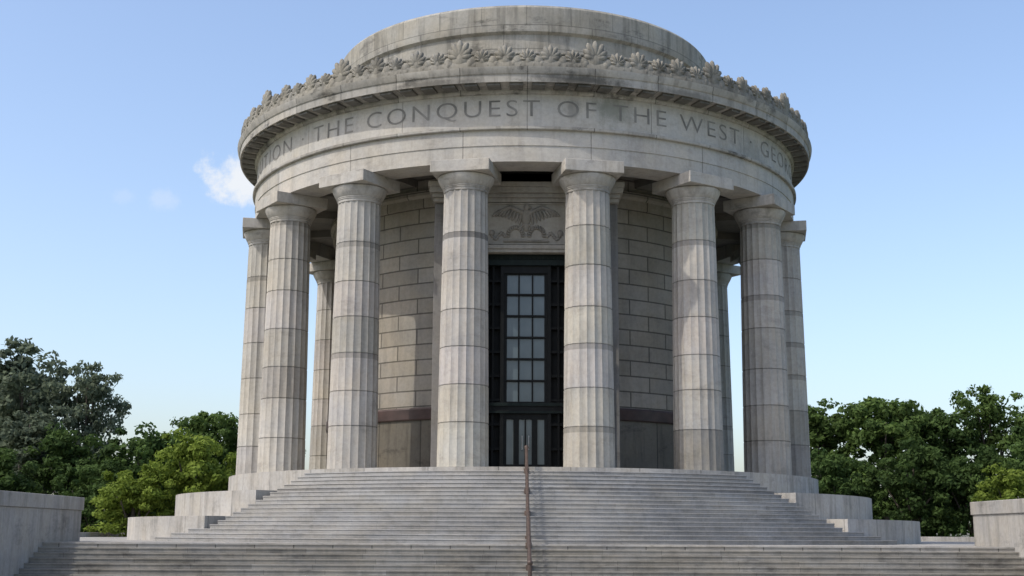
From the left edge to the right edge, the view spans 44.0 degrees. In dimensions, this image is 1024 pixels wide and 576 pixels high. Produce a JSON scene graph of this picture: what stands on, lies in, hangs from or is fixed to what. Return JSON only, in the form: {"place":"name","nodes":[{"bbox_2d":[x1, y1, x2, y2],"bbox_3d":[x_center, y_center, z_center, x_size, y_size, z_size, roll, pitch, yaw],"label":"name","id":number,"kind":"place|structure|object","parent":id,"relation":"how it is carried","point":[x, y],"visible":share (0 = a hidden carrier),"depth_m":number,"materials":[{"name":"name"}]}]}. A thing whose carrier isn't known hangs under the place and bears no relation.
{"place":"outdoors","nodes":[
{"label":"outdoors","id":0,"kind":"place"},
{"bbox_2d":[0,0,1023,536],"label":"sky","id":1,"kind":"structure","parent":0,"point":[126,195],"materials":[{"name":"blue"}]},
{"bbox_2d":[42,537,1014,551],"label":"terrace pavement","id":2,"kind":"structure","parent":0,"point":[124,539],"depth_m":38.80,"materials":[{"name":"grey stone"}]},
{"bbox_2d":[127,5,920,543],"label":"memorial rotunda","id":3,"kind":"structure","parent":2,"relation":"on","point":[503,235],"depth_m":50.29,"materials":[{"name":"stone"}]},
{"bbox_2d":[503,273,546,466],"bbox_3d":[0.533,3.261,49.793,1.720,7.865,0.140,0,-11,0],"label":"window and door bars","id":4,"kind":"structure","parent":3,"relation":"in","point":[534,417],"depth_m":49.65,"materials":[{"name":"brown metal"}]},
{"bbox_2d":[154,470,896,544],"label":"rotunda staircase","id":5,"kind":"structure","parent":2,"relation":"on","point":[566,507],"depth_m":43.31,"materials":[{"name":"stone"}]},
{"bbox_2d":[524,445,532,575],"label":"handrail","id":6,"kind":"object","parent":5,"relation":"attached to","point":[529,565],"visible":1,"depth_m":39.94,"materials":[{"name":"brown metal"}]},
{"bbox_2d":[80,532,974,541],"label":"terrace parapet","id":7,"kind":"structure","parent":2,"relation":"on","point":[951,539],"depth_m":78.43,"materials":[{"name":"stone"}]},
{"label":"grassy ground","id":8,"kind":"structure","parent":0,"visible":0},
{"bbox_2d":[0,447,38,492],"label":"deciduous tree","id":9,"kind":"object","parent":8,"relation":"on","point":[19,483],"visible":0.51,"depth_m":82.20,"materials":[{"name":"green plant"}]},
{"bbox_2d":[0,384,57,493],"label":"deciduous tree","id":10,"kind":"object","parent":8,"relation":"on","point":[3,426],"visible":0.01,"depth_m":106.90,"materials":[{"name":"green plant"}]},
{"bbox_2d":[0,403,77,493],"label":"deciduous tree","id":11,"kind":"object","parent":8,"relation":"on","point":[30,433],"visible":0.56,"depth_m":91.75,"materials":[{"name":"green plant"}]},
{"bbox_2d":[0,335,81,482],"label":"deciduous tree","id":12,"kind":"object","parent":8,"relation":"on","point":[18,372],"visible":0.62,"depth_m":98.63,"materials":[{"name":"green plant"}]},
{"bbox_2d":[22,421,126,531],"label":"deciduous tree","id":13,"kind":"object","parent":8,"relation":"on","point":[62,449],"visible":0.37,"depth_m":89.09,"materials":[{"name":"green plant"}]},
{"bbox_2d":[50,458,122,531],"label":"deciduous tree","id":14,"kind":"object","parent":8,"relation":"on","point":[93,479],"visible":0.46,"depth_m":85.13,"materials":[{"name":"green plant"}]},
{"bbox_2d":[44,360,131,469],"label":"deciduous tree","id":15,"kind":"object","parent":8,"relation":"on","point":[93,390],"visible":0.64,"depth_m":98.05,"materials":[{"name":"green plant"}]},
{"bbox_2d":[83,460,176,536],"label":"deciduous tree","id":16,"kind":"object","parent":8,"relation":"on","point":[145,494],"visible":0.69,"depth_m":79.97,"materials":[{"name":"green plant"}]},
{"bbox_2d":[82,421,184,531],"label":"deciduous tree","id":17,"kind":"object","parent":8,"relation":"on","point":[151,444],"visible":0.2,"depth_m":89.79,"materials":[{"name":"green plant"}]},
{"bbox_2d":[150,426,236,515],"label":"deciduous tree","id":18,"kind":"object","parent":8,"relation":"on","point":[195,470],"visible":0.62,"depth_m":82.92,"materials":[{"name":"green plant"}]},
{"bbox_2d":[169,410,238,469],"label":"deciduous tree","id":19,"kind":"object","parent":8,"relation":"on","point":[201,422],"visible":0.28,"depth_m":103.69,"materials":[{"name":"green plant"}]},
{"bbox_2d":[200,466,235,491],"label":"deciduous tree","id":20,"kind":"object","parent":8,"relation":"on","point":[221,484],"visible":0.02,"depth_m":83.89,"materials":[{"name":"green plant"}]},
{"bbox_2d":[217,422,306,463],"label":"deciduous tree","id":21,"kind":"object","parent":8,"relation":"on","point":[231,446],"visible":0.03,"depth_m":104.20,"materials":[{"name":"green plant"}]},
{"bbox_2d":[808,398,866,478],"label":"deciduous tree","id":22,"kind":"object","parent":8,"relation":"on","point":[822,432],"visible":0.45,"depth_m":99.67,"materials":[{"name":"green plant"}]},
{"bbox_2d":[810,447,891,517],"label":"deciduous tree","id":23,"kind":"object","parent":8,"relation":"on","point":[833,479],"visible":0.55,"depth_m":89.80,"materials":[{"name":"green plant"}]},
{"bbox_2d":[812,396,928,519],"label":"deciduous tree","id":24,"kind":"object","parent":8,"relation":"on","point":[885,424],"visible":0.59,"depth_m":98.34,"materials":[{"name":"green plant"}]},
{"bbox_2d":[858,437,972,536],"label":"deciduous tree","id":25,"kind":"object","parent":8,"relation":"on","point":[909,490],"visible":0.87,"depth_m":86.55,"materials":[{"name":"green plant"}]},
{"bbox_2d":[874,497,971,536],"bbox_3d":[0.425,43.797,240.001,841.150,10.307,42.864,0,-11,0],"label":"distant treeline","id":26,"kind":"object","parent":8,"relation":"on","point":[962,530],"visible":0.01,"depth_m":227.46,"materials":[{"name":"green plant"}]},
{"bbox_2d":[892,404,998,536],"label":"deciduous tree","id":27,"kind":"object","parent":8,"relation":"on","point":[941,433],"visible":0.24,"depth_m":98.94,"materials":[{"name":"green plant"}]},
{"bbox_2d":[924,443,1021,536],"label":"deciduous tree","id":28,"kind":"object","parent":8,"relation":"on","point":[968,490],"visible":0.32,"depth_m":87.18,"materials":[{"name":"green plant"}]},
{"bbox_2d":[943,383,1023,477],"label":"deciduous tree","id":29,"kind":"object","parent":8,"relation":"on","point":[989,408],"visible":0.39,"depth_m":99.41,"materials":[{"name":"green plant"}]},
{"bbox_2d":[970,462,1023,501],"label":"deciduous tree","id":30,"kind":"object","parent":8,"relation":"on","point":[1009,485],"visible":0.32,"depth_m":77.47,"materials":[{"name":"green plant"}]},
{"bbox_2d":[999,422,1023,478],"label":"deciduous tree","id":31,"kind":"object","parent":8,"relation":"on","point":[1017,448],"visible":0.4,"depth_m":86.03,"materials":[{"name":"green plant"}]},
{"bbox_2d":[1012,397,1023,458],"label":"deciduous tree","id":32,"kind":"object","parent":8,"relation":"on","point":[1022,414],"visible":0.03,"depth_m":103.68,"materials":[{"name":"green plant"}]},
{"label":"plaza pavement","id":33,"kind":"structure","parent":0,"visible":0},
{"bbox_2d":[0,506,81,575],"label":"stone cheek wall","id":34,"kind":"structure","parent":33,"relation":"on","point":[25,532],"depth_m":37.67,"materials":[{"name":"stone"}]},
{"bbox_2d":[0,490,84,509],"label":"wall coping","id":35,"kind":"object","parent":34,"relation":"on","point":[22,499],"depth_m":38.48,"materials":[{"name":"stone"}]},
{"bbox_2d":[14,542,1023,575],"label":"plaza staircase","id":36,"kind":"structure","parent":33,"relation":"on","point":[101,561],"depth_m":37.70,"materials":[{"name":"stone"}]},
{"bbox_2d":[973,513,1023,556],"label":"stone cheek wall","id":37,"kind":"structure","parent":33,"relation":"on","point":[1001,530],"depth_m":39.93,"materials":[{"name":"stone"}]},
{"bbox_2d":[970,498,1023,514],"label":"wall coping","id":38,"kind":"object","parent":37,"relation":"on","point":[1010,506],"depth_m":40.05,"materials":[{"name":"stone"}]}
]}

